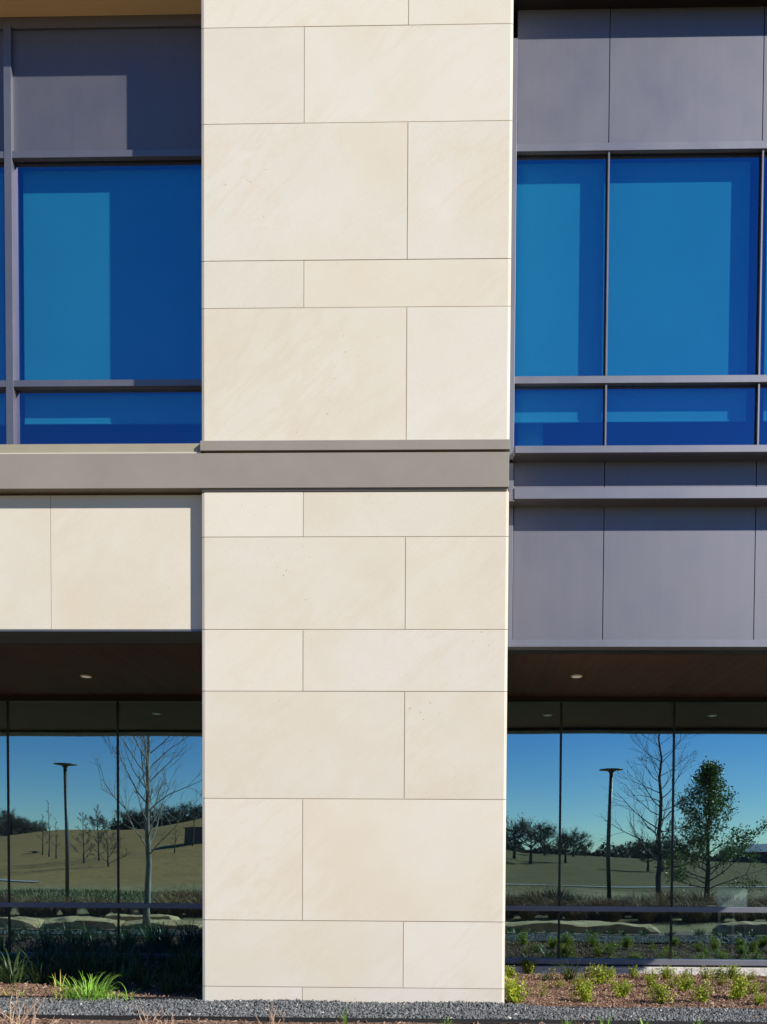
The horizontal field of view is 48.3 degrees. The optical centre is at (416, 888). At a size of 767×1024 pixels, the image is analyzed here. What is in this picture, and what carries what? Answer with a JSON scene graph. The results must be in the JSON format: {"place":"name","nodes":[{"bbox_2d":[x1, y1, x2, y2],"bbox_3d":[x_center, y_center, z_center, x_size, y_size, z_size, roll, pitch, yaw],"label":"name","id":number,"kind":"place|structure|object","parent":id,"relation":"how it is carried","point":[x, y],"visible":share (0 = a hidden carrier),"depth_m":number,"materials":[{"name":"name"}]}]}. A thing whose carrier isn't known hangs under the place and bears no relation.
{"place":"outdoors","nodes":[
{"label":"outdoors","id":0,"kind":"place"},
{"bbox_2d":[0,996,766,1021],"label":"gravel","id":1,"kind":"structure","parent":0,"point":[335,1008],"depth_m":7.93,"materials":[{"name":"grey gravel"}]},
{"bbox_2d":[7,976,761,1019],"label":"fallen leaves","id":2,"kind":"object","parent":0,"point":[404,1005],"visible":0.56,"depth_m":8.65,"materials":[{"name":"brown plant"}]},
{"bbox_3d":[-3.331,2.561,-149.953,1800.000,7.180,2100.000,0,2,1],"label":"ground","id":3,"kind":"structure","parent":0,"visible":0},
{"bbox_2d":[14,1007,536,1023],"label":"gravel bed","id":4,"kind":"object","parent":3,"relation":"on","point":[272,1020],"visible":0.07,"depth_m":7.45,"materials":[{"name":"grey gravel"}]},
{"bbox_2d":[90,989,129,1000],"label":"strap leaf plant","id":5,"kind":"object","parent":4,"relation":"on","point":[107,996],"visible":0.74,"depth_m":8.46,"materials":[{"name":"green plant"}]},
{"bbox_2d":[120,983,136,1000],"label":"strap leaf plant","id":6,"kind":"object","parent":4,"relation":"on","point":[126,999],"visible":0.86,"depth_m":8.38,"materials":[{"name":"green plant"}]},
{"bbox_2d":[0,1016,697,1023],"bbox_3d":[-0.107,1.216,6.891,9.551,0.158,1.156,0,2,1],"label":"bark mulch","id":7,"kind":"object","parent":3,"relation":"on","point":[89,1022],"visible":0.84,"depth_m":7.39,"materials":[{"name":"brown wood"}]},
{"bbox_2d":[0,992,41,1023],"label":"dry stalks","id":8,"kind":"object","parent":7,"relation":"on","point":[29,1010],"visible":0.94,"depth_m":7.07,"materials":[{"name":"beige plant"}]},
{"bbox_2d":[0,996,61,1023],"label":"dry stalks","id":9,"kind":"object","parent":7,"relation":"on","point":[33,1019],"visible":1,"depth_m":7.01,"materials":[{"name":"beige plant"}]},
{"bbox_2d":[134,1005,165,1023],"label":"dry stalks","id":10,"kind":"object","parent":7,"relation":"on","point":[155,1017],"visible":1,"depth_m":7.30,"materials":[{"name":"beige plant"}]},
{"bbox_2d":[255,1004,285,1023],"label":"dry stalks","id":11,"kind":"object","parent":7,"relation":"on","point":[272,1018],"visible":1,"depth_m":7.34,"materials":[{"name":"beige plant"}]},
{"bbox_2d":[339,1003,354,1023],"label":"grass sprout","id":12,"kind":"object","parent":7,"relation":"on","point":[345,1020],"depth_m":7.25,"materials":[{"name":"green plant"}]},
{"bbox_2d":[0,0,766,1003],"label":"office building","id":13,"kind":"structure","parent":3,"relation":"on","point":[358,644],"depth_m":8.43,"materials":[{"name":"stone"}]},
{"bbox_2d":[0,171,5,424],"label":"roller shade","id":14,"kind":"object","parent":13,"relation":"attached to","point":[2,356],"visible":0.78,"depth_m":8.94,"materials":[{"name":"fabric"}]},
{"bbox_2d":[0,24,201,443],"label":"window","id":15,"kind":"structure","parent":13,"relation":"in","point":[12,162],"depth_m":8.77,"materials":[{"name":"black"}]},
{"bbox_2d":[0,696,202,959],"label":"window","id":16,"kind":"structure","parent":13,"relation":"in","point":[8,700],"depth_m":12.05,"materials":[{"name":"brown metal"}]},
{"bbox_2d":[23,169,201,424],"bbox_3d":[-2.881,-6.248,8.944,2.448,2.761,0.092,0,2,1],"label":"roller shade","id":17,"kind":"object","parent":13,"relation":"attached to","point":[112,274],"visible":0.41,"depth_m":8.91,"materials":[{"name":"fabric"}]},
{"bbox_2d":[517,423,542,445],"bbox_3d":[1.263,-4.662,9.141,0.521,1.102,0.545,0,2,1],"label":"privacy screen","id":18,"kind":"object","parent":13,"relation":"on","point":[529,434],"visible":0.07,"depth_m":9.30,"materials":[{"name":"fabric"}]},
{"bbox_2d":[514,163,604,422],"bbox_3d":[1.353,-6.308,8.973,1.253,2.821,0.092,0,2,1],"label":"roller shade","id":19,"kind":"object","parent":13,"relation":"attached to","point":[559,267],"visible":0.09,"depth_m":8.93,"materials":[{"name":"fabric"}]},
{"bbox_2d":[505,696,766,965],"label":"window","id":20,"kind":"structure","parent":13,"relation":"in","point":[510,700],"depth_m":11.88,"materials":[{"name":"brown metal"}]},
{"bbox_2d":[509,38,766,462],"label":"window","id":21,"kind":"structure","parent":13,"relation":"in","point":[710,151],"depth_m":8.79,"materials":[{"name":"black"}]},
{"bbox_2d":[607,161,749,422],"bbox_3d":[2.724,-6.299,8.943,1.474,2.821,0.092,0,2,1],"label":"roller shade","id":22,"kind":"object","parent":13,"relation":"attached to","point":[678,273],"visible":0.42,"depth_m":8.90,"materials":[{"name":"fabric"}]},
{"bbox_2d":[705,905,746,958],"bbox_3d":[4.504,0.674,12.418,0.432,0.820,0.580,0,2,1],"label":"desk","id":23,"kind":"object","parent":13,"relation":"in","point":[732,936],"visible":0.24,"depth_m":12.38,"materials":[{"name":"grey metal"}]},
{"bbox_2d":[717,889,747,906],"bbox_3d":[4.501,0.138,12.142,0.432,0.265,0.040,0,2,1],"label":"privacy screen","id":24,"kind":"object","parent":23,"relation":"on","point":[732,897],"visible":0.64,"depth_m":12.12,"materials":[{"name":"glass"}]},
{"bbox_2d":[763,230,766,421],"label":"roller shade","id":25,"kind":"object","parent":13,"relation":"attached to","point":[765,391],"visible":0.85,"depth_m":8.90,"materials":[{"name":"fabric"}]},
{"bbox_2d":[0,1014,766,1023],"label":"garden edging","id":26,"kind":"object","parent":3,"relation":"on","point":[306,1019],"visible":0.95,"depth_m":7.45,"materials":[{"name":"black metal"}]},
{"bbox_2d":[0,970,766,1008],"bbox_3d":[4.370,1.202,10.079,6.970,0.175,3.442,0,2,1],"label":"bark mulch","id":27,"kind":"object","parent":3,"relation":"on","point":[564,1001],"visible":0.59,"depth_m":9.57,"materials":[{"name":"brown wood"}]},
{"bbox_2d":[0,957,19,981],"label":"strap leaf plant","id":28,"kind":"object","parent":27,"relation":"on","point":[5,968],"visible":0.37,"depth_m":10.02,"materials":[{"name":"green plant"}]},
{"bbox_2d":[0,949,29,965],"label":"strap leaf plant","id":29,"kind":"object","parent":27,"relation":"on","point":[7,956],"visible":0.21,"depth_m":11.86,"materials":[{"name":"green plant"}]},
{"bbox_2d":[3,958,30,974],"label":"strap leaf plant","id":30,"kind":"object","parent":27,"relation":"on","point":[23,969],"visible":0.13,"depth_m":10.78,"materials":[{"name":"green plant"}]},
{"bbox_2d":[0,945,49,984],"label":"strap leaf plant","id":31,"kind":"object","parent":27,"relation":"on","point":[18,976],"visible":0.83,"depth_m":9.75,"materials":[{"name":"green plant"}]},
{"bbox_2d":[4,949,51,972],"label":"strap leaf plant","id":32,"kind":"object","parent":27,"relation":"on","point":[28,960],"visible":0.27,"depth_m":11.40,"materials":[{"name":"green plant"}]},
{"bbox_2d":[4,946,73,983],"bbox_3d":[-4.373,0.892,9.910,0.870,0.471,0.826,-1,2,-43],"label":"strap leaf plant","id":33,"kind":"object","parent":27,"relation":"on","point":[41,978],"visible":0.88,"depth_m":9.84,"materials":[{"name":"green plant"}]},
{"bbox_2d":[13,935,78,971],"bbox_3d":[-5.092,0.867,11.555,0.959,0.547,1.011,1,2,15],"label":"strap leaf plant","id":34,"kind":"object","parent":27,"relation":"on","point":[40,957],"visible":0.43,"depth_m":11.58,"materials":[{"name":"green plant"}]},
{"bbox_2d":[35,956,81,982],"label":"strap leaf plant","id":35,"kind":"object","parent":27,"relation":"on","point":[56,972],"visible":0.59,"depth_m":10.01,"materials":[{"name":"green plant"}]},
{"bbox_2d":[41,959,75,973],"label":"strap leaf plant","id":36,"kind":"object","parent":27,"relation":"on","point":[58,966],"visible":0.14,"depth_m":10.90,"materials":[{"name":"green plant"}]},
{"bbox_2d":[42,966,75,983],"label":"strap leaf plant","id":37,"kind":"object","parent":27,"relation":"on","point":[62,976],"visible":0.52,"depth_m":9.99,"materials":[{"name":"green plant"}]},
{"bbox_2d":[46,970,78,998],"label":"strap leaf plant","id":38,"kind":"object","parent":27,"relation":"on","point":[61,991],"visible":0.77,"depth_m":8.52,"materials":[{"name":"yellow plant"}]},
{"bbox_2d":[47,971,119,1000],"bbox_3d":[-3.307,0.976,8.527,0.729,0.313,0.766,0,2,-19],"label":"strap leaf plant","id":39,"kind":"object","parent":27,"relation":"on","point":[100,992],"visible":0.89,"depth_m":8.46,"materials":[{"name":"green plant"}]},
{"bbox_2d":[44,941,129,984],"bbox_3d":[-3.937,0.868,9.921,1.001,0.542,0.950,2,2,41],"label":"strap leaf plant","id":40,"kind":"object","parent":27,"relation":"on","point":[73,972],"visible":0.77,"depth_m":9.88,"materials":[{"name":"green plant"}]},
{"bbox_2d":[46,940,135,982],"bbox_3d":[-3.730,0.864,10.120,1.003,0.543,0.952,1,2,6],"label":"strap leaf plant","id":41,"kind":"object","parent":27,"relation":"on","point":[97,973],"visible":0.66,"depth_m":10.08,"materials":[{"name":"green plant"}]},
{"bbox_2d":[0,995,201,1000],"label":"garden edging","id":42,"kind":"object","parent":27,"relation":"on","point":[137,998],"visible":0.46,"depth_m":8.53,"materials":[{"name":"black metal"}]},
{"bbox_2d":[0,969,202,1000],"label":"bark mulch","id":43,"kind":"object","parent":27,"relation":"on","point":[45,986],"visible":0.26,"depth_m":9.31,"materials":[{"name":"brown wood"}]},
{"bbox_2d":[90,926,146,971],"bbox_3d":[-3.889,0.817,11.304,0.844,0.663,0.838,2,2,39],"label":"strap leaf plant","id":44,"kind":"object","parent":27,"relation":"on","point":[120,952],"visible":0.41,"depth_m":11.31,"materials":[{"name":"green plant"}]},
{"bbox_2d":[90,943,151,980],"bbox_3d":[-3.604,0.885,10.318,0.912,0.520,0.961,2,2,44],"label":"strap leaf plant","id":45,"kind":"object","parent":27,"relation":"on","point":[118,966],"visible":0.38,"depth_m":10.28,"materials":[{"name":"green plant"}]},
{"bbox_2d":[101,955,148,990],"bbox_3d":[-3.191,0.912,9.383,0.550,0.435,0.553,0,2,-8],"label":"strap leaf plant","id":46,"kind":"object","parent":27,"relation":"on","point":[120,980],"visible":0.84,"depth_m":9.36,"materials":[{"name":"green plant"}]},
{"bbox_2d":[132,962,161,990],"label":"strap leaf plant","id":47,"kind":"object","parent":27,"relation":"on","point":[144,986],"visible":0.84,"depth_m":9.36,"materials":[{"name":"green plant"}]},
{"bbox_2d":[137,961,174,982],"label":"strap leaf plant","id":48,"kind":"object","parent":27,"relation":"on","point":[159,974],"visible":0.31,"depth_m":10.21,"materials":[{"name":"green plant"}]},
{"bbox_2d":[144,960,192,993],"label":"strap leaf plant","id":49,"kind":"object","parent":27,"relation":"on","point":[164,989],"visible":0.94,"depth_m":8.98,"materials":[{"name":"green plant"}]},
{"bbox_2d":[161,932,202,972],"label":"strap leaf plant","id":50,"kind":"object","parent":27,"relation":"on","point":[182,951],"visible":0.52,"depth_m":11.47,"materials":[{"name":"green plant"}]},
{"bbox_2d":[170,937,202,970],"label":"strap leaf plant","id":51,"kind":"object","parent":27,"relation":"on","point":[193,956],"visible":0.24,"depth_m":11.63,"materials":[{"name":"green plant"}]},
{"bbox_2d":[505,965,517,977],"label":"lime shrub","id":52,"kind":"object","parent":27,"relation":"on","point":[509,971],"visible":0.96,"depth_m":11.21,"materials":[{"name":"green plant"}]},
{"bbox_2d":[504,974,535,1003],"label":"lime shrub","id":53,"kind":"object","parent":27,"relation":"on","point":[512,992],"visible":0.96,"depth_m":8.75,"materials":[{"name":"green plant"}]},
{"bbox_2d":[517,958,537,973],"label":"lime shrub","id":54,"kind":"object","parent":27,"relation":"on","point":[530,968],"visible":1,"depth_m":11.80,"materials":[{"name":"green plant"}]},
{"bbox_2d":[537,981,547,994],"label":"lime shrub","id":55,"kind":"object","parent":27,"relation":"on","point":[541,991],"visible":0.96,"depth_m":9.40,"materials":[{"name":"green plant"}]},
{"bbox_2d":[538,968,556,980],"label":"strap leaf plant","id":56,"kind":"object","parent":27,"relation":"on","point":[546,976],"visible":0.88,"depth_m":11.01,"materials":[{"name":"green plant"}]},
{"bbox_2d":[554,977,565,987],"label":"lime shrub","id":57,"kind":"object","parent":27,"relation":"on","point":[558,984],"visible":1,"depth_m":10.09,"materials":[{"name":"green plant"}]},
{"bbox_2d":[553,959,582,980],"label":"shrub","id":58,"kind":"object","parent":27,"relation":"on","point":[571,975],"visible":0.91,"depth_m":10.92,"materials":[{"name":"green plant"}]},
{"bbox_2d":[570,974,587,989],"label":"lime shrub","id":59,"kind":"object","parent":27,"relation":"on","point":[578,980],"visible":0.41,"depth_m":9.88,"materials":[{"name":"green plant"}]},
{"bbox_2d":[567,979,594,1001],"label":"lime shrub","id":60,"kind":"object","parent":27,"relation":"on","point":[585,994],"visible":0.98,"depth_m":8.87,"materials":[{"name":"green plant"}]},
{"bbox_2d":[572,969,592,980],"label":"strap leaf plant","id":61,"kind":"object","parent":27,"relation":"on","point":[580,975],"visible":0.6,"depth_m":10.84,"materials":[{"name":"green plant"}]},
{"bbox_2d":[583,962,600,977],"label":"lime shrub","id":62,"kind":"object","parent":27,"relation":"on","point":[590,967],"visible":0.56,"depth_m":11.25,"materials":[{"name":"green plant"}]},
{"bbox_2d":[585,964,616,984],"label":"lime shrub","id":63,"kind":"object","parent":27,"relation":"on","point":[599,976],"visible":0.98,"depth_m":10.52,"materials":[{"name":"green plant"}]},
{"bbox_2d":[610,978,635,998],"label":"lime shrub","id":64,"kind":"object","parent":27,"relation":"on","point":[621,992],"visible":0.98,"depth_m":9.26,"materials":[{"name":"green plant"}]},
{"bbox_2d":[627,965,638,977],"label":"lime shrub","id":65,"kind":"object","parent":27,"relation":"on","point":[633,973],"visible":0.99,"depth_m":11.31,"materials":[{"name":"green plant"}]},
{"bbox_2d":[644,968,660,986],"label":"lime shrub","id":66,"kind":"object","parent":27,"relation":"on","point":[650,980],"visible":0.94,"depth_m":10.25,"materials":[{"name":"green plant"}]},
{"bbox_2d":[643,981,676,1003],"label":"lime shrub","id":67,"kind":"object","parent":27,"relation":"on","point":[662,997],"visible":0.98,"depth_m":8.82,"materials":[{"name":"green plant"}]},
{"bbox_2d":[556,1007,764,1009],"bbox_3d":[5.040,1.232,8.358,8.275,0.072,0.018,0,2,1],"label":"garden edging","id":68,"kind":"object","parent":27,"relation":"on","point":[614,1007],"visible":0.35,"depth_m":8.42,"materials":[{"name":"black metal"}]},
{"bbox_2d":[656,965,676,979],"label":"lime shrub","id":69,"kind":"object","parent":27,"relation":"on","point":[664,974],"visible":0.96,"depth_m":11.07,"materials":[{"name":"green plant"}]},
{"bbox_2d":[666,975,676,987],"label":"lime shrub","id":70,"kind":"object","parent":27,"relation":"on","point":[672,986],"visible":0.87,"depth_m":10.15,"materials":[{"name":"green plant"}]},
{"bbox_2d":[679,966,690,977],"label":"lime shrub","id":71,"kind":"object","parent":27,"relation":"on","point":[685,974],"visible":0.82,"depth_m":11.23,"materials":[{"name":"green plant"}]},
{"bbox_2d":[673,973,697,990],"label":"lime shrub","id":72,"kind":"object","parent":27,"relation":"on","point":[683,986],"visible":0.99,"depth_m":9.83,"materials":[{"name":"green plant"}]},
{"bbox_2d":[687,990,696,1001],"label":"lime shrub","id":73,"kind":"object","parent":27,"relation":"on","point":[691,994],"visible":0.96,"depth_m":8.85,"materials":[{"name":"green plant"}]},
{"bbox_2d":[692,978,713,1001],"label":"lime shrub","id":74,"kind":"object","parent":27,"relation":"on","point":[701,995],"visible":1,"depth_m":8.87,"materials":[{"name":"green plant"}]},
{"bbox_2d":[696,964,714,979],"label":"lime shrub","id":75,"kind":"object","parent":27,"relation":"on","point":[706,974],"visible":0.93,"depth_m":11.17,"materials":[{"name":"green plant"}]},
{"bbox_2d":[714,965,725,977],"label":"lime shrub","id":76,"kind":"object","parent":27,"relation":"on","point":[720,971],"visible":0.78,"depth_m":11.36,"materials":[{"name":"green plant"}]},
{"bbox_2d":[714,972,729,984],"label":"lime shrub","id":77,"kind":"object","parent":27,"relation":"on","point":[721,980],"visible":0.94,"depth_m":10.54,"materials":[{"name":"green plant"}]},
{"bbox_2d":[721,963,741,978],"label":"lime shrub","id":78,"kind":"object","parent":27,"relation":"on","point":[731,973],"visible":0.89,"depth_m":11.23,"materials":[{"name":"green plant"}]},
{"bbox_2d":[725,974,752,998],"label":"lime shrub","id":79,"kind":"object","parent":27,"relation":"on","point":[736,988],"visible":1,"depth_m":9.22,"materials":[{"name":"green plant"}]},
{"bbox_2d":[734,971,748,983],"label":"lime shrub","id":80,"kind":"object","parent":27,"relation":"on","point":[735,976],"visible":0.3,"depth_m":10.32,"materials":[{"name":"green plant"}]},
{"bbox_2d":[746,969,757,979],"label":"lime shrub","id":81,"kind":"object","parent":27,"relation":"on","point":[752,977],"visible":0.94,"depth_m":11.07,"materials":[{"name":"green plant"}]},
{"bbox_2d":[747,980,760,994],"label":"lime shrub","id":82,"kind":"object","parent":27,"relation":"on","point":[754,987],"visible":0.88,"depth_m":9.65,"materials":[{"name":"green plant"}]},
{"bbox_2d":[749,993,766,1005],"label":"lime shrub","id":83,"kind":"object","parent":27,"relation":"on","point":[758,999],"visible":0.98,"depth_m":8.78,"materials":[{"name":"green plant"}]},
{"bbox_2d":[759,977,766,991],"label":"lime shrub","id":84,"kind":"object","parent":27,"relation":"on","point":[765,987],"visible":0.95,"depth_m":9.84,"materials":[{"name":"green plant"}]}
]}

